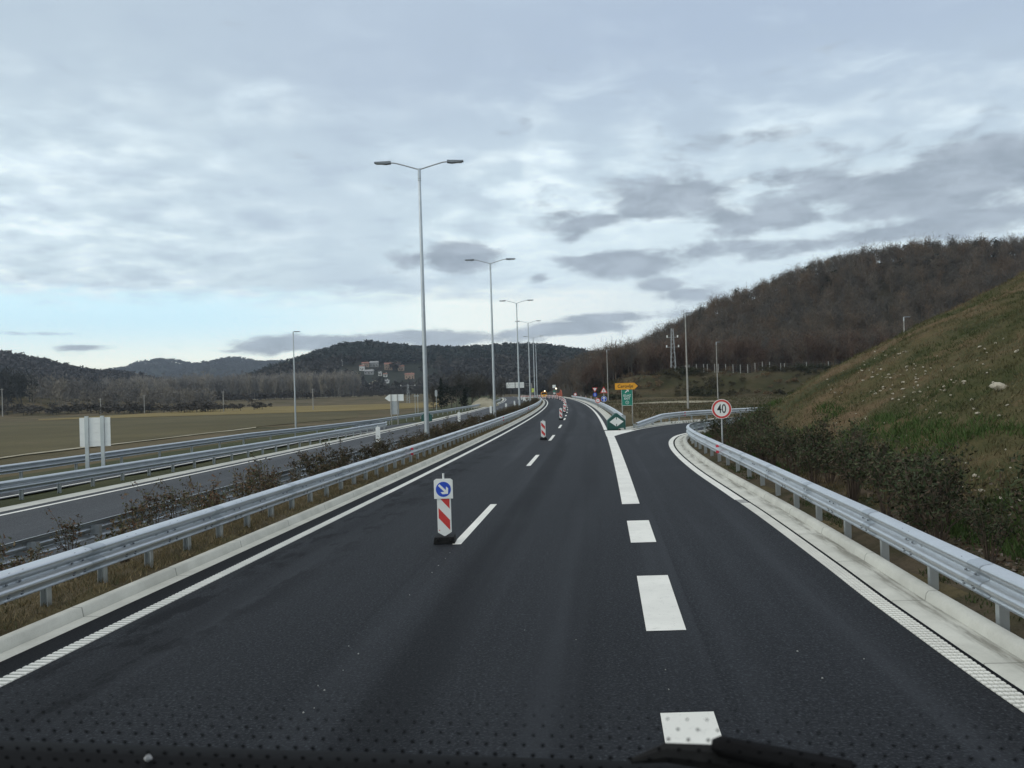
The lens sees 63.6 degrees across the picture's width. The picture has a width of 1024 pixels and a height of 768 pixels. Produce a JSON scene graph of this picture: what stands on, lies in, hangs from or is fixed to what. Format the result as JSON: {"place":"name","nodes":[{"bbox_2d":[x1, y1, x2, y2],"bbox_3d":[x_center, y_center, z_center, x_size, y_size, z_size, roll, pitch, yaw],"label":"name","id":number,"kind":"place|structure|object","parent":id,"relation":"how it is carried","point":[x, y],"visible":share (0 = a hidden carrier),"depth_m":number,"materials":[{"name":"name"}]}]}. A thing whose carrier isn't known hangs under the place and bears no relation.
{"place":"outdoors","nodes":[
{"label":"outdoors","id":0,"kind":"place"},
{"bbox_2d":[0,427,255,457],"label":"path","id":1,"kind":"structure","parent":0,"point":[119,443],"depth_m":98.33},
{"bbox_2d":[0,411,357,456],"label":"field","id":2,"kind":"structure","parent":0,"point":[16,438],"depth_m":156.26,"materials":[{"name":"plant"}]},
{"bbox_2d":[127,362,266,379],"bbox_3d":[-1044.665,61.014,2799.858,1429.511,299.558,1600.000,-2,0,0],"label":"hill","id":3,"kind":"structure","parent":0,"point":[155,371],"depth_m":2676.02,"materials":[{"name":"plant"}]},
{"bbox_2d":[110,356,285,378],"bbox_3d":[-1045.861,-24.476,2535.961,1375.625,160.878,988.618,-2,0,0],"label":"wood","id":4,"kind":"object","parent":3,"relation":"on","point":[187,366],"visible":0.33,"depth_m":2724.04,"materials":[{"name":"dark green leaves"}]},
{"bbox_2d":[0,422,417,498],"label":"road","id":5,"kind":"structure","parent":0,"point":[31,490],"depth_m":38.25,"materials":[{"name":"grey asphalt"}]},
{"bbox_2d":[0,431,372,497],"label":"road marking","id":6,"kind":"object","parent":5,"relation":"on","point":[146,470],"visible":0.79,"depth_m":38.91,"materials":[{"name":"paint"}]},
{"bbox_2d":[38,402,440,419],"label":"field","id":7,"kind":"structure","parent":0,"point":[269,409],"depth_m":305.18,"materials":[{"name":"plant"}]},
{"bbox_2d":[0,398,272,415],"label":"undergrowth","id":8,"kind":"object","parent":7,"relation":"on","point":[130,406],"visible":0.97,"depth_m":333.66,"materials":[{"name":"brown plant"}]},
{"bbox_2d":[0,397,526,570],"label":"road","id":9,"kind":"structure","parent":0,"point":[22,525],"depth_m":30.00,"materials":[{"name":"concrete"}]},
{"bbox_2d":[0,397,503,511],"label":"drainage channel","id":10,"kind":"object","parent":9,"relation":"on","point":[12,507],"visible":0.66,"depth_m":36.71,"materials":[{"name":"concrete"}]},
{"bbox_2d":[0,400,505,515],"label":"road marking","id":11,"kind":"object","parent":9,"relation":"on","point":[187,475],"visible":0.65,"depth_m":34.91,"materials":[{"name":"paint"}]},
{"bbox_2d":[0,740,694,767],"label":"dashboard","id":12,"kind":"object","parent":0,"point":[173,755],"visible":0.96,"depth_m":0.80,"materials":[{"name":"black plastic"}]},
{"bbox_2d":[630,736,853,767],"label":"wiper","id":13,"kind":"object","parent":12,"relation":"on","point":[749,751],"visible":0.89,"depth_m":0.61,"materials":[{"name":"black plastic"}]},
{"bbox_2d":[0,395,739,760],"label":"road","id":14,"kind":"structure","parent":0,"point":[526,589],"depth_m":9.93,"materials":[{"name":"black asphalt"}]},
{"bbox_2d":[0,493,388,686],"bbox_3d":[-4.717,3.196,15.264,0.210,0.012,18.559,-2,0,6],"label":"road marking","id":15,"kind":"object","parent":14,"relation":"on","point":[47,659],"visible":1,"depth_m":11.84,"materials":[{"name":"paint"}]},
{"bbox_2d":[433,473,456,543],"bbox_3d":[-1.332,2.432,16.206,0.417,1.350,0.414,-2,0,2],"label":"marker board","id":16,"kind":"object","parent":14,"relation":"on","point":[443,491],"visible":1,"depth_m":16.17,"materials":[{"name":"white plastic"}]},
{"bbox_2d":[385,396,547,492],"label":"road marking","id":17,"kind":"object","parent":14,"relation":"on","point":[414,479],"visible":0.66,"depth_m":34.51,"materials":[{"name":"paint"}]},
{"bbox_2d":[455,407,721,743],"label":"road marking","id":18,"kind":"object","parent":14,"relation":"on","point":[661,610],"visible":0.82,"depth_m":11.26,"materials":[{"name":"paint"}]},
{"bbox_2d":[607,413,625,429],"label":"gore marker","id":19,"kind":"object","parent":14,"relation":"on","point":[615,421],"visible":1,"depth_m":56.67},
{"bbox_2d":[326,358,536,395],"bbox_3d":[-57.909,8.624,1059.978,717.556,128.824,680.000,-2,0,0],"label":"hill","id":20,"kind":"structure","parent":0,"point":[399,376],"depth_m":961.89,"materials":[{"name":"green plant"}]},
{"bbox_2d":[222,339,590,398],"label":"wood","id":21,"kind":"object","parent":20,"relation":"on","point":[547,358],"visible":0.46,"depth_m":990.80,"materials":[{"name":"dark green leaves"}]},
{"bbox_2d":[0,255,1023,661],"bbox_3d":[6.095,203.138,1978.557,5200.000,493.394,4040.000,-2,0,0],"label":"ground","id":22,"kind":"structure","parent":0,"point":[900,559],"depth_m":33.59,"materials":[{"name":"green plant"}]},
{"bbox_2d":[0,534,22,569],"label":"median shrub","id":23,"kind":"object","parent":22,"relation":"on","point":[4,554],"visible":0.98,"depth_m":13.77,"materials":[{"name":"brown plant"}]},
{"bbox_2d":[0,544,52,570],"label":"median shrub","id":24,"kind":"object","parent":22,"relation":"on","point":[31,557],"visible":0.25,"depth_m":14.32,"materials":[{"name":"brown plant"}]},
{"bbox_2d":[46,508,89,552],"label":"median shrub","id":25,"kind":"object","parent":22,"relation":"on","point":[71,527],"visible":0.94,"depth_m":16.48,"materials":[{"name":"brown plant"}]},
{"bbox_2d":[79,416,110,468],"bbox_3d":[-19.610,2.855,38.835,1.400,2.700,0.100,-2,0,-3],"label":"road sign","id":26,"kind":"object","parent":22,"relation":"on","point":[95,431],"visible":0.88,"depth_m":38.83,"materials":[{"name":"grey metal"}]},
{"bbox_2d":[0,363,218,410],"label":"wood","id":27,"kind":"object","parent":22,"relation":"on","point":[25,385],"visible":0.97,"depth_m":397.39,"materials":[{"name":"plant"}]},
{"bbox_2d":[76,515,148,562],"bbox_3d":[-7.051,2.930,15.394,1.481,0.905,1.364,-2,0,10],"label":"median shrub","id":28,"kind":"object","parent":22,"relation":"on","point":[122,527],"visible":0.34,"depth_m":15.35,"materials":[{"name":"brown plant"}]},
{"bbox_2d":[114,480,161,530],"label":"median shrub","id":29,"kind":"object","parent":22,"relation":"on","point":[134,508],"visible":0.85,"depth_m":16.83,"materials":[{"name":"brown plant"}]},
{"bbox_2d":[132,480,171,525],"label":"median shrub","id":30,"kind":"object","parent":22,"relation":"on","point":[155,498],"visible":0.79,"depth_m":19.57,"materials":[{"name":"brown plant"}]},
{"bbox_2d":[156,478,188,519],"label":"median shrub","id":31,"kind":"object","parent":22,"relation":"on","point":[171,496],"visible":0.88,"depth_m":19.58,"materials":[{"name":"brown plant"}]},
{"bbox_2d":[0,421,386,499],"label":"guardrail","id":32,"kind":"object","parent":22,"relation":"on","point":[22,484],"visible":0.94,"depth_m":37.95,"materials":[{"name":"metal"}]},
{"bbox_2d":[176,473,229,532],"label":"median shrub","id":33,"kind":"object","parent":22,"relation":"on","point":[210,503],"visible":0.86,"depth_m":18.39,"materials":[{"name":"brown plant"}]},
{"bbox_2d":[178,490,236,515],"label":"median shrub","id":34,"kind":"object","parent":22,"relation":"on","point":[197,495],"visible":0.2,"depth_m":20.39,"materials":[{"name":"brown plant"}]},
{"bbox_2d":[101,369,361,401],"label":"wood","id":35,"kind":"object","parent":22,"relation":"on","point":[347,381],"visible":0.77,"depth_m":612.46,"materials":[{"name":"brown plant"}]},
{"bbox_2d":[226,467,257,498],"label":"median shrub","id":36,"kind":"object","parent":22,"relation":"on","point":[242,491],"visible":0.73,"depth_m":22.43,"materials":[{"name":"brown plant"}]},
{"bbox_2d":[0,426,498,633],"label":"grass","id":37,"kind":"structure","parent":22,"relation":"on","point":[158,560],"depth_m":15.22,"materials":[{"name":"plant"}]},
{"bbox_2d":[0,398,501,478],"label":"guardrail","id":38,"kind":"object","parent":22,"relation":"on","point":[20,468],"visible":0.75,"depth_m":50.70,"materials":[{"name":"metal"}]},
{"bbox_2d":[242,452,271,512],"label":"median shrub","id":39,"kind":"object","parent":22,"relation":"on","point":[253,472],"visible":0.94,"depth_m":21.10,"materials":[{"name":"brown plant"}]},
{"bbox_2d":[243,464,284,492],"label":"median shrub","id":40,"kind":"object","parent":22,"relation":"on","point":[263,486],"visible":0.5,"depth_m":23.70,"materials":[{"name":"brown plant"}]},
{"bbox_2d":[0,398,528,563],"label":"guardrail","id":41,"kind":"object","parent":22,"relation":"on","point":[92,529],"visible":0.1,"depth_m":17.95,"materials":[{"name":"metal"}]},
{"bbox_2d":[0,397,541,606],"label":"guardrail","id":42,"kind":"object","parent":22,"relation":"on","point":[43,576],"visible":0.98,"depth_m":15.15,"materials":[{"name":"metal"}]},
{"bbox_2d":[0,395,543,652],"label":"kerb","id":43,"kind":"structure","parent":22,"relation":"on","point":[17,637],"depth_m":13.90,"materials":[{"name":"concrete"}]},
{"bbox_2d":[0,401,544,661],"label":"drainage channel","id":44,"kind":"object","parent":22,"relation":"on","point":[14,651],"visible":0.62,"depth_m":13.58,"materials":[{"name":"concrete"}]},
{"bbox_2d":[293,331,299,427],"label":"street lamp","id":45,"kind":"object","parent":22,"relation":"on","point":[294,382],"visible":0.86,"depth_m":115.79,"materials":[{"name":"metal"}]},
{"bbox_2d":[284,440,331,477],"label":"median shrub","id":46,"kind":"object","parent":22,"relation":"on","point":[304,459],"visible":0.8,"depth_m":29.36,"materials":[{"name":"brown plant"}]},
{"bbox_2d":[299,461,338,488],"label":"median shrub","id":47,"kind":"object","parent":22,"relation":"on","point":[315,472],"visible":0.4,"depth_m":26.08,"materials":[{"name":"brown plant"}]},
{"bbox_2d":[133,388,515,402],"bbox_3d":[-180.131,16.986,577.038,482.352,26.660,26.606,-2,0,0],"label":"hedge row","id":48,"kind":"object","parent":22,"relation":"on","point":[246,396],"visible":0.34,"depth_m":577.69,"materials":[{"name":"green plant"}]},
{"bbox_2d":[321,438,359,481],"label":"median shrub","id":49,"kind":"object","parent":22,"relation":"on","point":[345,458],"visible":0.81,"depth_m":27.79,"materials":[{"name":"brown plant"}]},
{"bbox_2d":[255,387,440,398],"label":"undergrowth","id":50,"kind":"object","parent":22,"relation":"on","point":[397,391],"visible":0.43,"depth_m":676.05,"materials":[{"name":"plant"}]},
{"bbox_2d":[357,437,378,461],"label":"median shrub","id":51,"kind":"object","parent":22,"relation":"on","point":[374,453],"visible":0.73,"depth_m":33.40,"materials":[{"name":"brown plant"}]},
{"bbox_2d":[372,431,394,455],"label":"median shrub","id":52,"kind":"object","parent":22,"relation":"on","point":[382,445],"visible":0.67,"depth_m":35.00,"materials":[{"name":"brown plant"}]},
{"bbox_2d":[385,394,403,424],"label":"direction sign","id":53,"kind":"object","parent":22,"relation":"on","point":[394,399],"visible":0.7,"depth_m":89.16,"materials":[{"name":"grey metal"}]},
{"bbox_2d":[374,160,463,439],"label":"street lamp","id":54,"kind":"object","parent":22,"relation":"on","point":[425,395],"visible":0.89,"depth_m":42.61,"materials":[{"name":"metal"}]},
{"bbox_2d":[442,381,471,405],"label":"bare tree","id":55,"kind":"object","parent":22,"relation":"on","point":[456,391],"visible":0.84,"depth_m":172.31,"materials":[{"name":"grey plant"}]},
{"bbox_2d":[446,369,476,405],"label":"bare tree","id":56,"kind":"object","parent":22,"relation":"on","point":[460,380],"visible":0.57,"depth_m":189.97,"materials":[{"name":"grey plant"}]},
{"bbox_2d":[462,372,482,402],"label":"bare tree","id":57,"kind":"object","parent":22,"relation":"on","point":[473,393],"visible":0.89,"depth_m":195.53,"materials":[{"name":"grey plant"}]},
{"bbox_2d":[472,397,498,407],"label":"gravel bank","id":58,"kind":"structure","parent":22,"relation":"on","point":[485,402],"depth_m":173.05,"materials":[{"name":"beige gravel"}]},
{"bbox_2d":[465,258,514,415],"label":"street lamp","id":59,"kind":"object","parent":22,"relation":"on","point":[493,381],"visible":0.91,"depth_m":74.96,"materials":[{"name":"metal"}]},
{"bbox_2d":[433,371,563,396],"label":"wood","id":60,"kind":"object","parent":22,"relation":"on","point":[542,384],"visible":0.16,"depth_m":572.35,"materials":[{"name":"plant"}]},
{"bbox_2d":[500,300,532,405],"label":"street lamp","id":61,"kind":"object","parent":22,"relation":"on","point":[517,351],"visible":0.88,"depth_m":110.06,"materials":[{"name":"metal"}]},
{"bbox_2d":[571,396,625,421],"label":"guardrail","id":62,"kind":"object","parent":22,"relation":"on","point":[609,409],"visible":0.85,"depth_m":112.03,"materials":[{"name":"metal"}]},
{"bbox_2d":[615,383,638,423],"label":"exit sign","id":63,"kind":"object","parent":22,"relation":"on","point":[626,393],"visible":0.98,"depth_m":66.86,"materials":[{"name":"metal"}]},
{"bbox_2d":[684,312,692,408],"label":"street lamp","id":64,"kind":"object","parent":22,"relation":"on","point":[686,362],"visible":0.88,"depth_m":104.72,"materials":[{"name":"metal"}]},
{"bbox_2d":[595,389,790,423],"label":"grass","id":65,"kind":"structure","parent":22,"relation":"on","point":[658,411],"depth_m":131.92,"materials":[{"name":"plant"}]},
{"bbox_2d":[633,407,756,427],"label":"guardrail","id":66,"kind":"object","parent":22,"relation":"on","point":[652,420],"visible":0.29,"depth_m":66.62,"materials":[{"name":"metal"}]},
{"bbox_2d":[588,362,833,399],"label":"undergrowth","id":67,"kind":"object","parent":22,"relation":"on","point":[691,370],"visible":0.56,"depth_m":221.70,"materials":[{"name":"brown plant"}]},
{"bbox_2d":[698,416,736,444],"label":"dark shrub","id":68,"kind":"object","parent":22,"relation":"on","point":[714,427],"visible":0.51,"depth_m":36.25,"materials":[{"name":"green plant"}]},
{"bbox_2d":[712,399,731,442],"bbox_3d":[8.405,1.845,33.017,0.780,2.475,0.096,-2,0,7],"label":"speed limit sign","id":69,"kind":"object","parent":22,"relation":"on","point":[721,409],"visible":1,"depth_m":32.98,"materials":[{"name":"white metal"}]},
{"bbox_2d":[718,407,764,451],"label":"dark shrub","id":70,"kind":"object","parent":22,"relation":"on","point":[734,430],"visible":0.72,"depth_m":33.87,"materials":[{"name":"green plant"}]},
{"bbox_2d":[729,424,780,462],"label":"dark shrub","id":71,"kind":"object","parent":22,"relation":"on","point":[747,447],"visible":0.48,"depth_m":28.25,"materials":[{"name":"green plant"}]},
{"bbox_2d":[738,399,779,428],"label":"dark shrub","id":72,"kind":"object","parent":22,"relation":"on","point":[759,411],"visible":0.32,"depth_m":36.80,"materials":[{"name":"green plant"}]},
{"bbox_2d":[732,407,789,460],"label":"dark shrub","id":73,"kind":"object","parent":22,"relation":"on","point":[752,432],"visible":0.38,"depth_m":29.62,"materials":[{"name":"green plant"}]},
{"bbox_2d":[753,403,779,430],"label":"dark shrub","id":74,"kind":"object","parent":22,"relation":"on","point":[766,410],"visible":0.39,"depth_m":34.42,"materials":[{"name":"green plant"}]},
{"bbox_2d":[755,419,788,465],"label":"dark shrub","id":75,"kind":"object","parent":22,"relation":"on","point":[773,460],"visible":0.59,"depth_m":27.37,"materials":[{"name":"green plant"}]},
{"bbox_2d":[756,422,803,471],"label":"dark shrub","id":76,"kind":"object","parent":22,"relation":"on","point":[770,443],"visible":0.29,"depth_m":26.45,"materials":[{"name":"green plant"}]},
{"bbox_2d":[547,229,1023,395],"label":"wood","id":77,"kind":"object","parent":22,"relation":"on","point":[745,345],"visible":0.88,"depth_m":313.23,"materials":[{"name":"brown plant"}]},
{"bbox_2d":[771,419,817,475],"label":"dark shrub","id":78,"kind":"object","parent":22,"relation":"on","point":[790,449],"visible":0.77,"depth_m":24.26,"materials":[{"name":"green plant"}]},
{"bbox_2d":[783,433,838,484],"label":"dark shrub","id":79,"kind":"object","parent":22,"relation":"on","point":[814,461],"visible":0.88,"depth_m":21.71,"materials":[{"name":"green plant"}]},
{"bbox_2d":[796,412,843,472],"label":"dark shrub","id":80,"kind":"object","parent":22,"relation":"on","point":[823,438],"visible":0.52,"depth_m":24.98,"materials":[{"name":"green plant"}]},
{"bbox_2d":[809,442,846,483],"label":"dark shrub","id":81,"kind":"object","parent":22,"relation":"on","point":[829,472],"visible":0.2,"depth_m":23.16,"materials":[{"name":"green plant"}]},
{"bbox_2d":[675,434,1023,690],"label":"drainage channel","id":82,"kind":"object","parent":22,"relation":"on","point":[1001,662],"visible":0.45,"depth_m":11.25,"materials":[{"name":"concrete"}]},
{"bbox_2d":[824,433,880,501],"bbox_3d":[8.070,1.957,19.560,1.290,1.893,1.907,-2,0,7],"label":"dark shrub","id":83,"kind":"object","parent":22,"relation":"on","point":[854,490],"visible":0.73,"depth_m":19.49,"materials":[{"name":"green plant"}]},
{"bbox_2d":[683,429,1023,660],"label":"kerb","id":84,"kind":"structure","parent":22,"relation":"on","point":[1004,638],"depth_m":11.87,"materials":[{"name":"concrete"}]},
{"bbox_2d":[820,417,886,494],"bbox_3d":[8.473,1.842,20.412,1.384,2.112,1.622,-2,-1,41],"label":"dark shrub","id":85,"kind":"object","parent":22,"relation":"on","point":[861,440],"visible":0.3,"depth_m":20.48,"materials":[{"name":"green plant"}]},
{"bbox_2d":[686,416,1023,630],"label":"guardrail","id":86,"kind":"object","parent":22,"relation":"on","point":[1001,588],"visible":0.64,"depth_m":12.24,"materials":[{"name":"metal"}]},
{"bbox_2d":[835,421,881,454],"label":"dark shrub","id":87,"kind":"object","parent":22,"relation":"on","point":[858,437],"visible":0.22,"depth_m":22.69,"materials":[{"name":"green plant"}]},
{"bbox_2d":[700,270,1023,565],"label":"grass","id":88,"kind":"structure","parent":22,"relation":"on","point":[958,526],"depth_m":26.11,"materials":[{"name":"green plant"}]},
{"bbox_2d":[846,442,915,515],"bbox_3d":[7.817,2.034,17.331,1.086,1.710,1.811,-2,0,-13],"label":"dark shrub","id":89,"kind":"object","parent":22,"relation":"on","point":[874,479],"visible":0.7,"depth_m":17.28,"materials":[{"name":"green plant"}]},
{"bbox_2d":[859,434,916,485],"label":"dark shrub","id":90,"kind":"object","parent":22,"relation":"on","point":[885,448],"visible":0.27,"depth_m":20.69,"materials":[{"name":"green plant"}]},
{"bbox_2d":[879,444,948,480],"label":"dark shrub","id":91,"kind":"object","parent":22,"relation":"on","point":[915,465],"visible":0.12,"depth_m":18.74,"materials":[{"name":"green plant"}]},
{"bbox_2d":[859,440,973,530],"bbox_3d":[7.330,1.946,14.797,2.117,1.889,1.282,-2,0,-17],"label":"dark shrub","id":92,"kind":"object","parent":22,"relation":"on","point":[912,483],"visible":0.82,"depth_m":14.73,"materials":[{"name":"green plant"}]},
{"bbox_2d":[893,443,942,509],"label":"dark shrub","id":93,"kind":"object","parent":22,"relation":"on","point":[910,464],"visible":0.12,"depth_m":17.62,"materials":[{"name":"green plant"}]},
{"bbox_2d":[891,475,992,540],"bbox_3d":[7.297,2.196,14.034,1.574,1.379,1.426,-2,0,20],"label":"dark shrub","id":94,"kind":"object","parent":22,"relation":"on","point":[943,508],"visible":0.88,"depth_m":13.95,"materials":[{"name":"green plant"}]},
{"bbox_2d":[900,439,985,526],"bbox_3d":[8.113,1.952,15.732,1.309,1.828,1.593,-1,-1,-40],"label":"dark shrub","id":95,"kind":"object","parent":22,"relation":"on","point":[950,463],"visible":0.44,"depth_m":15.53,"materials":[{"name":"green plant"}]},
{"bbox_2d":[877,476,1023,574],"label":"shrub","id":96,"kind":"object","parent":22,"relation":"on","point":[979,550],"visible":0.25,"depth_m":14.21,"materials":[{"name":"green plant"}]},
{"bbox_2d":[955,489,1020,563],"bbox_3d":[7.267,2.211,12.580,0.749,1.292,1.310,-2,0,1],"label":"dark shrub","id":97,"kind":"object","parent":22,"relation":"on","point":[979,525],"visible":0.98,"depth_m":12.53,"materials":[{"name":"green plant"}]},
{"bbox_2d":[986,445,1023,532],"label":"dark shrub","id":98,"kind":"object","parent":22,"relation":"on","point":[1017,493],"visible":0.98,"depth_m":13.26,"materials":[{"name":"green plant"}]},
{"bbox_2d":[0,676,1023,767],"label":"windscreen dots","id":99,"kind":"object","parent":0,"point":[750,762],"visible":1,"depth_m":0.47,"materials":[{"name":"black plastic"}]},
{"bbox_2d":[0,0,1023,369],"label":"sky","id":100,"kind":"structure","parent":0,"point":[192,181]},
{"bbox_2d":[617,422,1023,767],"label":"road","id":101,"kind":"structure","parent":0,"point":[766,601],"depth_m":8.98,"materials":[{"name":"black asphalt"}]},
{"bbox_2d":[673,434,1023,694],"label":"road","id":102,"kind":"structure","parent":0,"point":[943,638],"depth_m":10.85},
{"bbox_2d":[669,433,743,499],"bbox_3d":[20.069,2.697,47.766,58.044,0.001,18.951,-1,-1,-44],"label":"road marking","id":103,"kind":"object","parent":102,"relation":"on","point":[731,494],"visible":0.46,"depth_m":27.31,"materials":[{"name":"paint"}]},
{"bbox_2d":[737,500,1023,712],"bbox_3d":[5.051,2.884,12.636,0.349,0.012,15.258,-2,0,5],"label":"road marking","id":104,"kind":"object","parent":102,"relation":"on","point":[865,590],"visible":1,"depth_m":9.94,"materials":[{"name":"paint"}]},
{"bbox_2d":[720,462,1021,620],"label":"grass","id":105,"kind":"structure","parent":0,"point":[834,517],"depth_m":16.86,"materials":[{"name":"plant"}]},
{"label":"hill","id":106,"kind":"structure","parent":0,"visible":0},
{"bbox_2d":[0,349,161,396],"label":"wood","id":107,"kind":"object","parent":106,"relation":"on","point":[46,367],"visible":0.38,"depth_m":933.33,"materials":[{"name":"plant"}]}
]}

